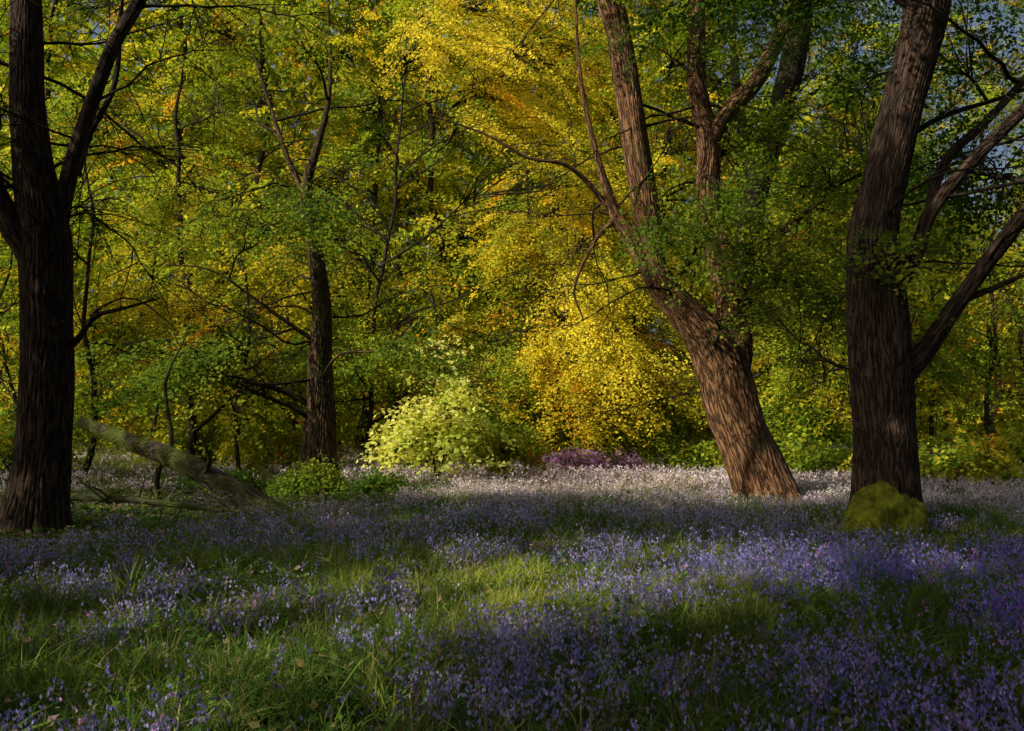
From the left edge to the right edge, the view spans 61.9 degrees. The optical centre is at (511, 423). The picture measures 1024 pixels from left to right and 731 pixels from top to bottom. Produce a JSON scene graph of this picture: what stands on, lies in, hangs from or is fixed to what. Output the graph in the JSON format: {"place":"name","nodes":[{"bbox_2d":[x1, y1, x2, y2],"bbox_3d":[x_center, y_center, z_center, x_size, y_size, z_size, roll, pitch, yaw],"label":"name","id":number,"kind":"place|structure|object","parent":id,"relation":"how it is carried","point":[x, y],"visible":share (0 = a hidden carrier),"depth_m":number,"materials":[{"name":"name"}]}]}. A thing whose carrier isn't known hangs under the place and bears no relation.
{"place":"outdoors","nodes":[
{"label":"outdoors","id":0,"kind":"place"},
{"bbox_2d":[0,426,1023,730],"bbox_3d":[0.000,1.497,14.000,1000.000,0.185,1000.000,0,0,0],"label":"ground","id":1,"kind":"structure","parent":0,"point":[354,720],"depth_m":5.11,"materials":[{"name":"green plant"}]},
{"bbox_2d":[0,346,17,365],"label":"tree","id":2,"kind":"object","parent":1,"relation":"on","point":[6,357],"visible":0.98,"depth_m":23.06,"materials":[{"name":"green plant"}]},
{"bbox_2d":[0,260,18,419],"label":"tree","id":3,"kind":"object","parent":1,"relation":"on","point":[7,340],"visible":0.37,"depth_m":33.20,"materials":[{"name":"green plant"}]},
{"bbox_2d":[0,105,18,403],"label":"tree","id":4,"kind":"object","parent":1,"relation":"on","point":[1,278],"visible":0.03,"depth_m":48.63,"materials":[{"name":"green plant"}]},
{"bbox_2d":[0,9,69,381],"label":"tree","id":5,"kind":"object","parent":1,"relation":"on","point":[2,39],"visible":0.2,"depth_m":39.62,"materials":[{"name":"green plant"}]},
{"bbox_2d":[0,410,85,473],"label":"bush","id":6,"kind":"object","parent":1,"relation":"on","point":[7,440],"visible":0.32,"depth_m":23.64,"materials":[{"name":"green plant"}]},
{"bbox_2d":[0,191,89,451],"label":"tree","id":7,"kind":"object","parent":1,"relation":"on","point":[8,273],"visible":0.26,"depth_m":29.04,"materials":[{"name":"green plant"}]},
{"bbox_2d":[0,403,105,463],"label":"bush","id":8,"kind":"object","parent":1,"relation":"on","point":[7,411],"visible":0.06,"depth_m":28.71,"materials":[{"name":"green plant"}]},
{"bbox_2d":[0,0,160,450],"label":"tree","id":9,"kind":"object","parent":1,"relation":"on","point":[81,60],"visible":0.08,"depth_m":43.59,"materials":[{"name":"green plant"}]},
{"bbox_2d":[0,0,219,457],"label":"tree","id":10,"kind":"object","parent":1,"relation":"on","point":[61,68],"visible":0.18,"depth_m":35.69,"materials":[{"name":"green plant"}]},
{"bbox_2d":[1,80,221,475],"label":"tree","id":11,"kind":"object","parent":1,"relation":"on","point":[86,341],"visible":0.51,"depth_m":24.01,"materials":[{"name":"green plant"}]},
{"bbox_2d":[4,468,223,512],"bbox_3d":[-6.066,1.027,13.257,3.343,0.696,0.584,0,0,0],"label":"fallen branch","id":12,"kind":"object","parent":1,"relation":"on","point":[96,498],"visible":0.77,"depth_m":13.08,"materials":[{"name":"brown wood"}]},
{"bbox_2d":[82,206,230,462],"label":"tree","id":13,"kind":"object","parent":1,"relation":"on","point":[155,418],"visible":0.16,"depth_m":30.85,"materials":[{"name":"green plant"}]},
{"bbox_2d":[77,332,286,515],"bbox_3d":[-6.094,0.072,14.934,5.031,3.354,0.849,0,0,26],"label":"fallen log","id":14,"kind":"object","parent":1,"relation":"on","point":[194,468],"visible":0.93,"depth_m":14.61,"materials":[{"name":"wood"}]},
{"bbox_2d":[0,52,364,468],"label":"tree","id":15,"kind":"object","parent":1,"relation":"on","point":[174,313],"visible":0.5,"depth_m":26.47,"materials":[{"name":"green plant"}]},
{"bbox_2d":[107,415,257,469],"bbox_3d":[-10.572,0.807,28.056,4.517,2.146,2.925,0,0,0],"label":"bush","id":16,"kind":"object","parent":1,"relation":"on","point":[200,453],"visible":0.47,"depth_m":27.45,"materials":[{"name":"green plant"}]},
{"bbox_2d":[0,0,373,539],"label":"tree","id":17,"kind":"object","parent":1,"relation":"on","point":[36,215],"visible":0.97,"depth_m":10.99,"materials":[{"name":"green plant"}]},
{"bbox_2d":[52,0,322,455],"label":"tree","id":18,"kind":"object","parent":1,"relation":"on","point":[124,60],"visible":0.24,"depth_m":37.19,"materials":[{"name":"green plant"}]},
{"bbox_2d":[123,483,254,517],"bbox_3d":[-4.839,1.192,13.410,2.115,0.522,2.045,0,0,0],"label":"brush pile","id":19,"kind":"object","parent":1,"relation":"on","point":[187,500],"visible":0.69,"depth_m":13.45,"materials":[{"name":"brown wood"}]},
{"bbox_2d":[108,0,306,430],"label":"tree","id":20,"kind":"object","parent":1,"relation":"on","point":[241,169],"visible":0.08,"depth_m":51.91,"materials":[{"name":"green plant"}]},
{"bbox_2d":[165,465,272,497],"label":"fern clump","id":21,"kind":"object","parent":1,"relation":"on","point":[246,477],"visible":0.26,"depth_m":17.14,"materials":[{"name":"green plant"}]},
{"bbox_2d":[72,0,381,456],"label":"tree","id":22,"kind":"object","parent":1,"relation":"on","point":[303,150],"visible":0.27,"depth_m":34.31,"materials":[{"name":"green plant"}]},
{"bbox_2d":[121,0,346,449],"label":"tree","id":23,"kind":"object","parent":1,"relation":"on","point":[210,412],"visible":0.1,"depth_m":43.22,"materials":[{"name":"green plant"}]},
{"bbox_2d":[155,163,336,474],"bbox_3d":[-7.053,-2.915,23.604,5.417,9.054,5.965,0,0,-23],"label":"tree","id":24,"kind":"object","parent":1,"relation":"on","point":[236,415],"visible":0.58,"depth_m":23.82,"materials":[{"name":"green plant"}]},
{"bbox_2d":[73,0,475,491],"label":"tree","id":25,"kind":"object","parent":1,"relation":"on","point":[319,428],"visible":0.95,"depth_m":17.20,"materials":[{"name":"green plant"}]},
{"bbox_2d":[212,409,379,472],"bbox_3d":[-6.797,0.663,26.936,5.071,2.538,3.255,0,0,0],"label":"bush","id":26,"kind":"object","parent":1,"relation":"on","point":[287,451],"visible":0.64,"depth_m":26.40,"materials":[{"name":"green plant"}]},
{"bbox_2d":[205,156,394,459],"bbox_3d":[-8.390,-3.986,30.257,7.413,11.252,6.732,0,0,-31],"label":"tree","id":27,"kind":"object","parent":1,"relation":"on","point":[292,416],"visible":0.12,"depth_m":30.81,"materials":[{"name":"green plant"}]},
{"bbox_2d":[257,453,351,501],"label":"fern clump","id":28,"kind":"object","parent":1,"relation":"on","point":[307,479],"visible":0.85,"depth_m":16.76,"materials":[{"name":"green plant"}]},
{"bbox_2d":[239,0,414,445],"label":"tree","id":29,"kind":"object","parent":1,"relation":"on","point":[341,104],"visible":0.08,"depth_m":52.89,"materials":[{"name":"green plant"}]},
{"bbox_2d":[241,0,491,453],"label":"tree","id":30,"kind":"object","parent":1,"relation":"on","point":[379,123],"visible":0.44,"depth_m":37.51,"materials":[{"name":"green plant"}]},
{"bbox_2d":[322,466,423,498],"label":"fern clump","id":31,"kind":"object","parent":1,"relation":"on","point":[377,481],"visible":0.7,"depth_m":16.45,"materials":[{"name":"green plant"}]},
{"bbox_2d":[325,182,439,462],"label":"tree","id":32,"kind":"object","parent":1,"relation":"on","point":[393,282],"visible":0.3,"depth_m":31.96,"materials":[{"name":"green plant"}]},
{"bbox_2d":[296,0,495,450],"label":"tree","id":33,"kind":"object","parent":1,"relation":"on","point":[413,193],"visible":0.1,"depth_m":44.72,"materials":[{"name":"green plant"}]},
{"bbox_2d":[352,413,465,468],"bbox_3d":[-3.430,0.728,28.796,4.035,2.310,2.734,0,0,0],"label":"bush","id":34,"kind":"object","parent":1,"relation":"on","point":[395,450],"visible":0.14,"depth_m":28.55,"materials":[{"name":"green plant"}]},
{"bbox_2d":[366,217,499,462],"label":"tree","id":35,"kind":"object","parent":1,"relation":"on","point":[429,290],"visible":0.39,"depth_m":29.37,"materials":[{"name":"green plant"}]},
{"bbox_2d":[356,332,515,479],"bbox_3d":[-1.977,-0.151,21.593,3.734,4.276,3.969,0,0,-23],"label":"bush","id":36,"kind":"object","parent":1,"relation":"on","point":[428,422],"visible":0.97,"depth_m":21.11,"materials":[{"name":"green plant"}]},
{"bbox_2d":[198,0,690,466],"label":"tree","id":37,"kind":"object","parent":1,"relation":"on","point":[499,94],"visible":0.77,"depth_m":25.36,"materials":[{"name":"yellow plant"}]},
{"bbox_2d":[302,0,594,451],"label":"tree","id":38,"kind":"object","parent":1,"relation":"on","point":[432,208],"visible":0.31,"depth_m":34.83,"materials":[{"name":"green plant"}]},
{"bbox_2d":[384,18,543,403],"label":"tree","id":39,"kind":"object","parent":1,"relation":"on","point":[465,188],"visible":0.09,"depth_m":52.78,"materials":[{"name":"green plant"}]},
{"bbox_2d":[410,238,527,447],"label":"tree","id":40,"kind":"object","parent":1,"relation":"on","point":[464,299],"visible":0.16,"depth_m":32.73,"materials":[{"name":"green plant"}]},
{"bbox_2d":[436,415,560,465],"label":"bush","id":41,"kind":"object","parent":1,"relation":"on","point":[495,426],"visible":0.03,"depth_m":29.41,"materials":[{"name":"green plant"}]},
{"bbox_2d":[445,410,554,480],"bbox_3d":[-0.391,0.625,22.539,3.147,1.967,2.041,0,0,31],"label":"bush","id":42,"kind":"object","parent":1,"relation":"on","point":[498,448],"visible":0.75,"depth_m":22.27,"materials":[{"name":"green plant"}]},
{"bbox_2d":[0,477,1023,730],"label":"ground plants","id":43,"kind":"object","parent":1,"relation":"on","point":[84,509],"visible":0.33,"depth_m":7.30,"materials":[{"name":"green plant"}]},
{"bbox_2d":[0,446,1023,730],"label":"bluebell stems","id":44,"kind":"object","parent":1,"relation":"on","point":[594,588],"visible":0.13,"depth_m":7.45,"materials":[{"name":"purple plant"}]},
{"bbox_2d":[0,443,1023,730],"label":"bluebell carpet","id":45,"kind":"object","parent":1,"relation":"on","point":[732,561],"visible":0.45,"depth_m":6.69,"materials":[{"name":"purple plant"}]},
{"bbox_2d":[0,0,1023,442],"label":"distant woodland","id":46,"kind":"object","parent":1,"relation":"on","point":[670,172],"depth_m":69.08,"materials":[{"name":"green plant"}]},
{"bbox_2d":[434,63,628,443],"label":"tree","id":47,"kind":"object","parent":1,"relation":"on","point":[469,282],"visible":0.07,"depth_m":42.52,"materials":[{"name":"yellow plant"}]},
{"bbox_2d":[382,0,694,433],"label":"tree","id":48,"kind":"object","parent":1,"relation":"on","point":[504,209],"visible":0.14,"depth_m":37.03,"materials":[{"name":"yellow plant"}]},
{"bbox_2d":[412,135,681,447],"bbox_3d":[1.325,-4.448,30.174,9.791,12.105,5.522,0,0,0],"label":"tree","id":49,"kind":"object","parent":1,"relation":"on","point":[506,236],"visible":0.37,"depth_m":29.84,"materials":[{"name":"yellow plant"}]},
{"bbox_2d":[516,251,623,450],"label":"tree","id":50,"kind":"object","parent":1,"relation":"on","point":[572,326],"visible":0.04,"depth_m":32.34,"materials":[{"name":"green plant"}]},
{"bbox_2d":[510,445,652,476],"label":"bush","id":51,"kind":"object","parent":1,"relation":"on","point":[565,458],"visible":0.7,"depth_m":24.29,"materials":[{"name":"purple plant"}]},
{"bbox_2d":[409,195,770,472],"bbox_3d":[2.587,-2.145,26.527,10.805,9.795,7.308,0,0,-24],"label":"tree","id":52,"kind":"object","parent":1,"relation":"on","point":[554,428],"visible":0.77,"depth_m":25.42,"materials":[{"name":"yellow plant"}]},
{"bbox_2d":[510,17,687,437],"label":"tree","id":53,"kind":"object","parent":1,"relation":"on","point":[610,163],"visible":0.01,"depth_m":52.49,"materials":[{"name":"green plant"}]},
{"bbox_2d":[536,417,661,461],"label":"bush","id":54,"kind":"object","parent":1,"relation":"on","point":[609,450],"visible":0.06,"depth_m":30.68,"materials":[{"name":"green plant"}]},
{"bbox_2d":[565,218,648,452],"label":"tree","id":55,"kind":"object","parent":1,"relation":"on","point":[615,303],"visible":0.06,"depth_m":33.67,"materials":[{"name":"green plant"}]},
{"bbox_2d":[497,0,762,446],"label":"tree","id":56,"kind":"object","parent":1,"relation":"on","point":[662,159],"visible":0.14,"depth_m":34.41,"materials":[{"name":"green plant"}]},
{"bbox_2d":[597,400,715,458],"bbox_3d":[5.252,0.399,31.309,4.812,2.595,2.622,0,0,0],"label":"bush","id":57,"kind":"object","parent":1,"relation":"on","point":[677,433],"visible":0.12,"depth_m":30.97,"materials":[{"name":"green plant"}]},
{"bbox_2d":[534,1,793,443],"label":"tree","id":58,"kind":"object","parent":1,"relation":"on","point":[662,130],"visible":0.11,"depth_m":43.64,"materials":[{"name":"green plant"}]},
{"bbox_2d":[634,432,726,476],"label":"bush","id":59,"kind":"object","parent":1,"relation":"on","point":[704,452],"visible":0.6,"depth_m":24.85,"materials":[{"name":"green plant"}]},
{"bbox_2d":[622,187,742,456],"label":"tree","id":60,"kind":"object","parent":1,"relation":"on","point":[703,304],"visible":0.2,"depth_m":28.93,"materials":[{"name":"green plant"}]},
{"bbox_2d":[425,0,995,503],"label":"tree","id":61,"kind":"object","parent":1,"relation":"on","point":[751,456],"visible":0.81,"depth_m":16.21,"materials":[{"name":"green plant"}]},
{"bbox_2d":[643,230,792,440],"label":"tree","id":62,"kind":"object","parent":1,"relation":"on","point":[674,360],"visible":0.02,"depth_m":29.86,"materials":[{"name":"green plant"}]},
{"bbox_2d":[672,211,772,445],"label":"tree","id":63,"kind":"object","parent":1,"relation":"on","point":[714,312],"visible":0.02,"depth_m":52.19,"materials":[{"name":"green plant"}]},
{"bbox_2d":[474,0,1023,536],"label":"tree","id":64,"kind":"object","parent":1,"relation":"on","point":[888,362],"visible":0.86,"depth_m":11.63,"materials":[{"name":"green plant"}]},
{"bbox_2d":[706,149,852,446],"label":"tree","id":65,"kind":"object","parent":1,"relation":"on","point":[759,371],"visible":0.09,"depth_m":29.93,"materials":[{"name":"green plant"}]},
{"bbox_2d":[726,429,852,479],"bbox_3d":[7.808,1.201,22.880,4.030,2.114,3.059,0,0,16],"label":"bush","id":66,"kind":"object","parent":1,"relation":"on","point":[808,459],"visible":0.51,"depth_m":22.27,"materials":[{"name":"green plant"}]},
{"bbox_2d":[764,396,852,449],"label":"bush","id":67,"kind":"object","parent":1,"relation":"on","point":[840,431],"visible":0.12,"depth_m":30.87,"materials":[{"name":"green plant"}]},
{"bbox_2d":[623,0,1001,434],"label":"tree","id":68,"kind":"object","parent":1,"relation":"on","point":[788,74],"visible":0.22,"depth_m":19.91,"materials":[{"name":"green plant"}]},
{"bbox_2d":[684,0,967,454],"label":"tree","id":69,"kind":"object","parent":1,"relation":"on","point":[836,37],"visible":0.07,"depth_m":33.31,"materials":[{"name":"green plant"}]},
{"bbox_2d":[678,144,1018,459],"bbox_3d":[10.043,-3.620,26.127,10.142,10.470,6.786,0,0,0],"label":"tree","id":70,"kind":"object","parent":1,"relation":"on","point":[776,387],"visible":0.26,"depth_m":25.18,"materials":[{"name":"green plant"}]},
{"bbox_2d":[777,0,963,444],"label":"tree","id":71,"kind":"object","parent":1,"relation":"on","point":[878,44],"visible":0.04,"depth_m":39.46,"materials":[{"name":"green plant"}]},
{"bbox_2d":[758,87,1009,477],"bbox_3d":[9.405,-3.713,23.217,6.936,10.691,6.232,0,0,-32],"label":"tree","id":72,"kind":"object","parent":1,"relation":"on","point":[847,424],"visible":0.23,"depth_m":22.66,"materials":[{"name":"green plant"}]},
{"bbox_2d":[776,201,991,440],"bbox_3d":[12.303,-3.255,27.661,6.425,9.752,5.834,0,0,-34],"label":"tree","id":73,"kind":"object","parent":1,"relation":"on","point":[922,390],"visible":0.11,"depth_m":26.71,"materials":[{"name":"green plant"}]},
{"bbox_2d":[839,78,977,425],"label":"tree","id":74,"kind":"object","parent":1,"relation":"on","point":[917,277],"visible":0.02,"depth_m":48.43,"materials":[{"name":"green plant"}]},
{"bbox_2d":[842,252,984,443],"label":"tree","id":75,"kind":"object","parent":1,"relation":"on","point":[924,421],"visible":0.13,"depth_m":32.77,"materials":[{"name":"green plant"}]},
{"bbox_2d":[845,149,1003,455],"bbox_3d":[14.136,-3.703,29.553,4.759,11.081,5.447,0,0,16],"label":"tree","id":76,"kind":"object","parent":1,"relation":"on","point":[932,432],"visible":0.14,"depth_m":28.94,"materials":[{"name":"green plant"}]},
{"bbox_2d":[832,423,1023,488],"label":"bush","id":77,"kind":"object","parent":1,"relation":"on","point":[979,459],"visible":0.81,"depth_m":19.55,"materials":[{"name":"green plant"}]},
{"bbox_2d":[885,0,1023,437],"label":"tree","id":78,"kind":"object","parent":1,"relation":"on","point":[1017,126],"visible":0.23,"depth_m":37.31,"materials":[{"name":"green plant"}]},
{"bbox_2d":[920,137,1023,444],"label":"tree","id":79,"kind":"object","parent":1,"relation":"on","point":[994,354],"visible":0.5,"depth_m":29.96,"materials":[{"name":"green plant"}]},
{"bbox_2d":[920,429,1023,478],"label":"bush","id":80,"kind":"object","parent":1,"relation":"on","point":[1016,450],"visible":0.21,"depth_m":21.39,"materials":[{"name":"green plant"}]},
{"bbox_2d":[953,172,1023,433],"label":"tree","id":81,"kind":"object","parent":1,"relation":"on","point":[1019,334],"visible":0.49,"depth_m":33.21,"materials":[{"name":"green plant"}]},
{"bbox_2d":[971,141,1023,434],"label":"tree","id":82,"kind":"object","parent":1,"relation":"on","point":[1015,355],"visible":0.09,"depth_m":51.13,"materials":[{"name":"green plant"}]},
{"bbox_2d":[971,418,1023,462],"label":"bush","id":83,"kind":"object","parent":1,"relation":"on","point":[1007,428],"visible":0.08,"depth_m":27.58,"materials":[{"name":"green plant"}]},
{"bbox_2d":[1000,134,1023,428],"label":"tree","id":84,"kind":"object","parent":1,"relation":"on","point":[1018,272],"visible":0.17,"depth_m":42.39,"materials":[{"name":"green plant"}]},
{"bbox_2d":[0,0,1023,425],"label":"sky","id":85,"kind":"structure","parent":0,"point":[1000,148],"materials":[{"name":"blue"}]}
]}

